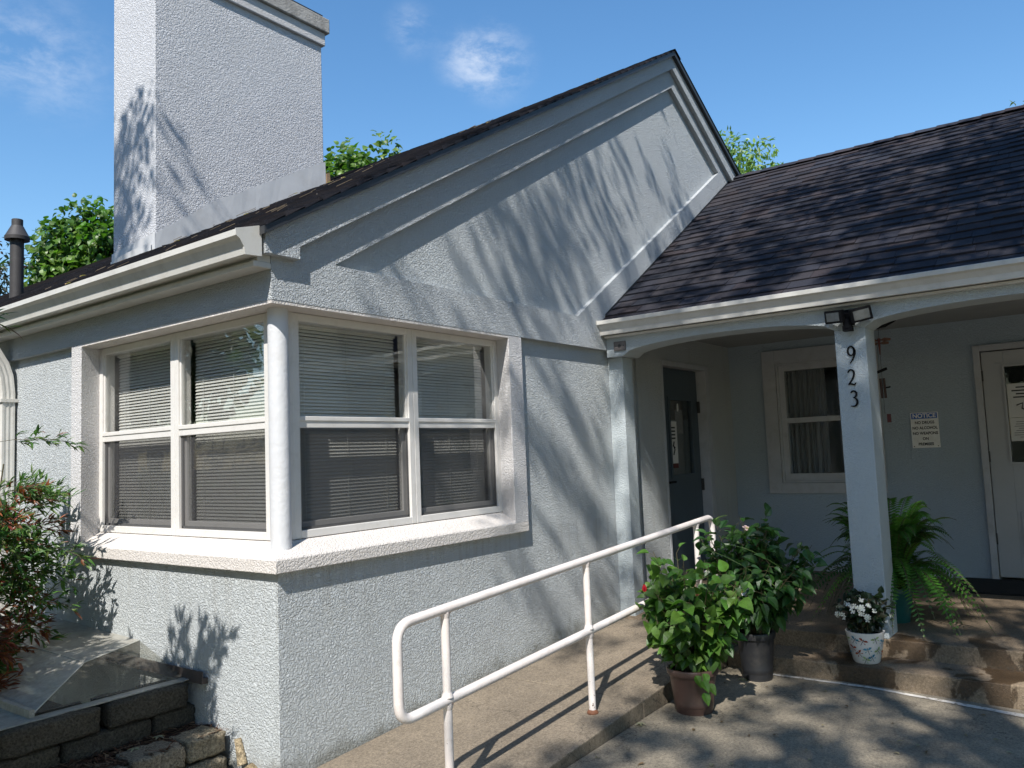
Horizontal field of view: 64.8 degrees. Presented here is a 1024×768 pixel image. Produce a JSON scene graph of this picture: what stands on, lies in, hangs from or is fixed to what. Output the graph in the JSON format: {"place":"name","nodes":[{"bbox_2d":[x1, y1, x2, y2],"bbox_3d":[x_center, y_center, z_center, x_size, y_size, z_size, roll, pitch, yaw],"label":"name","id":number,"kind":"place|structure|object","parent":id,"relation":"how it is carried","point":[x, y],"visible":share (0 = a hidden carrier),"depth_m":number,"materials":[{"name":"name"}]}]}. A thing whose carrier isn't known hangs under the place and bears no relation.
{"place":"outdoors","nodes":[
{"label":"outdoors","id":0,"kind":"place"},
{"bbox_2d":[35,700,62,712],"bbox_3d":[-5.750,2.266,5.798,8.400,0.040,2.600,-6,-6,37],"label":"planting bed","id":1,"kind":"object","parent":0,"point":[47,705],"depth_m":5.33,"materials":[{"name":"grey concrete"}]},
{"bbox_2d":[0,618,26,690],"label":"nandina shrub","id":2,"kind":"object","parent":1,"relation":"on","point":[7,646],"visible":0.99,"depth_m":4.26,"materials":[{"name":"red plant"}]},
{"bbox_2d":[0,424,102,660],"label":"nandina shrub","id":3,"kind":"object","parent":1,"relation":"on","point":[23,535],"visible":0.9,"depth_m":4.76,"materials":[{"name":"green plant"}]},
{"bbox_2d":[50,722,226,767],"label":"mulch","id":4,"kind":"object","parent":1,"relation":"on","point":[100,759],"visible":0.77,"depth_m":4.00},
{"bbox_3d":[-1.921,1.926,4.328,0.234,0.133,0.342,-6,-6,37],"label":"wall block","id":5,"kind":"object","parent":1,"relation":"on","visible":0},
{"bbox_2d":[147,703,195,734],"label":"wall block","id":6,"kind":"structure","parent":5,"relation":"on","point":[179,716],"depth_m":4.32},
{"bbox_3d":[-2.197,1.903,3.955,0.246,0.131,0.515,-6,-6,37],"label":"wall block","id":7,"kind":"object","parent":1,"relation":"on","visible":0},
{"bbox_2d":[0,744,59,767],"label":"wall block","id":8,"kind":"structure","parent":7,"relation":"on","point":[47,757],"depth_m":3.76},
{"bbox_2d":[0,702,100,760],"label":"wall block","id":9,"kind":"structure","parent":8,"relation":"on","point":[32,737],"depth_m":3.80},
{"bbox_2d":[56,718,150,764],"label":"wall block","id":10,"kind":"structure","parent":7,"relation":"on","point":[104,739],"depth_m":4.01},
{"bbox_2d":[89,679,187,727],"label":"wall block","id":11,"kind":"structure","parent":10,"relation":"on","point":[136,707],"depth_m":4.17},
{"bbox_2d":[0,0,1023,294],"label":"sky","id":12,"kind":"structure","parent":0,"point":[816,77],"materials":[{"name":"blue"}]},
{"bbox_2d":[567,666,1023,767],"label":"patio","id":13,"kind":"structure","parent":0,"point":[795,714],"depth_m":4.35,"materials":[{"name":"concrete"}]},
{"bbox_2d":[182,755,225,767],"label":"wall block","id":14,"kind":"structure","parent":13,"relation":"on","point":[216,761],"depth_m":4.09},
{"bbox_2d":[170,726,224,762],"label":"wall block","id":15,"kind":"structure","parent":14,"relation":"on","point":[196,747],"depth_m":4.11,"materials":[{"name":"grey stone"}]},
{"bbox_2d":[128,636,1023,765],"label":"fallen leaves","id":16,"kind":"object","parent":13,"relation":"on","point":[640,723],"visible":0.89,"depth_m":4.13,"materials":[{"name":"brown plant"}]},
{"bbox_2d":[635,543,753,715],"bbox_3d":[1.097,1.448,4.792,0.669,0.969,0.731,-3,-5,2],"label":"potted hibiscus","id":17,"kind":"object","parent":13,"relation":"on","point":[690,636],"visible":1,"depth_m":4.69,"materials":[{"name":"green plant"}]},
{"bbox_2d":[693,502,827,681],"bbox_3d":[1.675,1.385,5.414,0.880,1.151,0.831,-6,-6,37],"label":"potted mandevilla","id":18,"kind":"object","parent":13,"relation":"on","point":[756,562],"visible":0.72,"depth_m":5.29,"materials":[{"name":"plant"}]},
{"bbox_2d":[773,674,1023,716],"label":"painted line","id":19,"kind":"object","parent":13,"relation":"on","point":[995,710],"visible":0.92,"depth_m":4.87,"materials":[{"name":"white paint"}]},
{"bbox_3d":[-1.787,1.959,3.883,0.231,0.119,0.298,-6,-6,37],"label":"wall block","id":20,"kind":"object","parent":13,"relation":"on","visible":0},
{"bbox_2d":[88,761,128,767],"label":"wall block","id":21,"kind":"structure","parent":20,"relation":"on","point":[117,766],"depth_m":3.80,"materials":[{"name":"grey stone"}]},
{"bbox_2d":[117,739,184,767],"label":"wall block","id":22,"kind":"structure","parent":20,"relation":"on","point":[172,757],"depth_m":3.93,"materials":[{"name":"grey stone"}]},
{"label":"ground","id":23,"kind":"structure","parent":0,"visible":0},
{"bbox_2d":[0,257,21,540],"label":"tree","id":24,"kind":"object","parent":23,"relation":"on","point":[6,327],"visible":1,"depth_m":3.16,"materials":[{"name":"green plant"}]},
{"bbox_2d":[0,237,32,295],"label":"dark tree","id":25,"kind":"object","parent":23,"relation":"on","point":[5,277],"visible":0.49,"depth_m":20.23,"materials":[{"name":"green plant"}]},
{"bbox_2d":[24,193,113,286],"bbox_3d":[-11.651,-0.629,22.761,4.408,9.568,4.182,-6,-6,37],"label":"catalpa tree","id":26,"kind":"object","parent":23,"relation":"on","point":[76,242],"visible":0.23,"depth_m":21.72,"materials":[{"name":"green plant"}]},
{"bbox_2d":[234,737,257,767],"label":"mortar lump","id":27,"kind":"object","parent":23,"relation":"on","point":[240,755],"visible":1,"depth_m":4.12,"materials":[{"name":"beige stone"}]},
{"bbox_2d":[323,130,402,177],"bbox_3d":[-4.053,-1.386,20.893,4.200,10.159,4.401,-6,-6,37],"label":"catalpa tree","id":28,"kind":"object","parent":23,"relation":"on","point":[350,160],"visible":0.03,"depth_m":19.96,"materials":[{"name":"green plant"}]},
{"bbox_2d":[317,678,642,767],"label":"ramp","id":29,"kind":"structure","parent":23,"relation":"on","point":[505,723],"depth_m":4.42,"materials":[{"name":"concrete"}]},
{"bbox_2d":[392,515,717,767],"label":"handrail","id":30,"kind":"object","parent":29,"relation":"on","point":[447,700],"visible":0.9,"depth_m":3.95,"materials":[{"name":"white metal"}]},
{"bbox_2d":[0,0,1023,767],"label":"house","id":31,"kind":"structure","parent":23,"relation":"on","point":[332,434],"depth_m":5.79,"materials":[{"name":"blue paint"}]},
{"bbox_2d":[0,607,207,730],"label":"window well cover","id":32,"kind":"object","parent":31,"relation":"attached to","point":[50,669],"depth_m":4.45,"materials":[{"name":"clear plastic"}]},
{"bbox_2d":[99,333,174,535],"bbox_3d":[-2.364,0.339,5.188,0.921,1.220,0.130,-6,-6,37],"label":"window","id":33,"kind":"structure","parent":31,"relation":"in","point":[137,463],"depth_m":5.21,"materials":[{"name":"white plastic"}]},
{"bbox_2d":[174,313,269,540],"bbox_3d":[-1.626,0.261,4.635,0.926,1.220,0.130,-6,-6,37],"label":"window","id":34,"kind":"structure","parent":31,"relation":"in","point":[222,486],"depth_m":4.64,"materials":[{"name":"white plastic"}]},
{"bbox_2d":[45,78,597,289],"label":"roof litter","id":35,"kind":"object","parent":31,"relation":"on","point":[281,207],"visible":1,"depth_m":5.86,"materials":[{"name":"brown plant"}]},
{"bbox_2d":[326,173,330,182],"bbox_3d":[-1.946,-2.146,8.491,0.050,0.160,0.061,-6,-6,37],"label":"wood scrap","id":36,"kind":"object","parent":31,"relation":"on","point":[327,177],"visible":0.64,"depth_m":8.47,"materials":[{"name":"brown wood"}]},
{"bbox_2d":[292,312,416,538],"bbox_3d":[-0.945,0.243,4.738,0.130,1.220,0.926,-6,-6,37],"label":"window","id":37,"kind":"structure","parent":31,"relation":"in","point":[355,470],"depth_m":4.72,"materials":[{"name":"white plastic"}]},
{"bbox_2d":[411,329,502,522],"bbox_3d":[-0.403,0.283,5.456,0.130,1.220,0.872,-6,-6,37],"label":"window","id":38,"kind":"structure","parent":31,"relation":"in","point":[458,461],"depth_m":5.45,"materials":[{"name":"white plastic"}]},
{"bbox_2d":[614,341,625,350],"bbox_3d":[0.895,-0.316,6.708,0.110,0.078,0.019,-6,-6,37],"label":"wall box","id":39,"kind":"object","parent":31,"relation":"attached to","point":[619,345],"visible":1,"depth_m":6.70,"materials":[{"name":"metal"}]},
{"bbox_2d":[671,421,678,463],"bbox_3d":[1.601,0.579,7.971,0.016,0.420,0.160,-6,-6,37],"label":"door notice","id":40,"kind":"object","parent":31,"relation":"attached to","point":[674,440],"depth_m":7.99,"materials":[{"name":"white paper"}]},
{"bbox_2d":[674,410,683,433],"bbox_3d":[1.683,0.379,8.132,0.002,0.240,0.180,-6,-6,37],"label":"door notice","id":41,"kind":"object","parent":31,"relation":"attached to","point":[679,419],"depth_m":8.14,"materials":[{"name":"grey paper"}]},
{"bbox_2d":[663,368,705,578],"bbox_3d":[1.706,0.902,8.031,0.106,2.110,0.932,-6,-6,37],"label":"door","id":42,"kind":"structure","parent":31,"relation":"in","point":[686,497],"depth_m":8.08,"materials":[{"name":"blue paint"}]},
{"bbox_2d":[775,359,845,482],"bbox_3d":[3.280,0.389,8.469,0.890,1.270,0.220,-6,-6,37],"label":"window","id":43,"kind":"structure","parent":31,"relation":"in","point":[808,419],"depth_m":8.62,"materials":[{"name":"paint"}]},
{"bbox_2d":[824,305,872,331],"bbox_3d":[2.321,-0.449,5.561,0.314,0.165,0.143,-6,-6,37],"label":"floodlight","id":44,"kind":"object","parent":31,"relation":"attached to","point":[848,318],"visible":1,"depth_m":5.54,"materials":[{"name":"black plastic"}]},
{"bbox_2d":[875,320,895,421],"bbox_3d":[2.904,-0.180,6.299,0.217,0.960,0.028,-6,-6,37],"label":"wind chime","id":45,"kind":"object","parent":31,"relation":"hanging from","point":[883,383],"visible":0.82,"depth_m":6.29,"materials":[{"name":"black plastic"}]},
{"bbox_2d":[910,411,940,447],"bbox_3d":[3.997,0.444,7.802,0.246,0.343,0.013,-6,-6,37],"label":"notice sign","id":46,"kind":"object","parent":31,"relation":"attached to","point":[925,431],"visible":1,"depth_m":7.80,"materials":[{"name":"white"}]},
{"bbox_2d":[980,349,1023,577],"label":"door","id":47,"kind":"structure","parent":31,"relation":"in","point":[1007,475],"depth_m":7.39,"materials":[{"name":"white paint"}]},
{"bbox_2d":[1006,383,1023,417],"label":"door notice","id":48,"kind":"object","parent":31,"relation":"attached to","point":[1015,392],"depth_m":7.37,"materials":[{"name":"white paper"}]},
{"bbox_2d":[1010,418,1023,440],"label":"door notice","id":49,"kind":"object","parent":31,"relation":"attached to","point":[1017,428],"depth_m":7.35,"materials":[{"name":"white paper"}]},
{"bbox_2d":[505,618,737,718],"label":"ramp","id":50,"kind":"structure","parent":23,"relation":"on","point":[637,665],"depth_m":5.36,"materials":[{"name":"concrete"}]},
{"bbox_2d":[719,126,782,173],"bbox_3d":[6.159,-2.047,22.193,3.958,10.816,3.491,-3,-5,12],"label":"oak tree","id":51,"kind":"object","parent":23,"relation":"on","point":[738,158],"visible":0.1,"depth_m":22.18,"materials":[{"name":"green plant"}]},
{"bbox_2d":[625,571,1023,671],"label":"porch floor","id":52,"kind":"structure","parent":23,"relation":"on","point":[979,643],"depth_m":5.68,"materials":[{"name":"concrete"}]},
{"bbox_2d":[806,495,995,639],"bbox_3d":[2.757,1.285,5.922,1.338,0.942,1.293,-6,-6,37],"label":"potted fern","id":53,"kind":"object","parent":52,"relation":"on","point":[906,538],"visible":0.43,"depth_m":5.79,"materials":[{"name":"green plant"}]},
{"bbox_2d":[952,577,1023,596],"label":"door mat","id":54,"kind":"object","parent":52,"relation":"on","point":[998,587],"depth_m":7.00,"materials":[{"name":"black rubber"}]},
{"bbox_2d":[728,644,1023,709],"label":"step","id":55,"kind":"object","parent":23,"relation":"on","point":[995,687],"visible":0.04,"depth_m":5.05,"materials":[{"name":"concrete"}]},
{"bbox_2d":[832,585,895,663],"bbox_3d":[2.324,1.571,5.303,0.379,0.496,0.311,-6,-6,37],"label":"potted begonia","id":56,"kind":"object","parent":55,"relation":"on","point":[865,618],"visible":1,"depth_m":5.24,"materials":[{"name":"white ceramic"}]}
]}

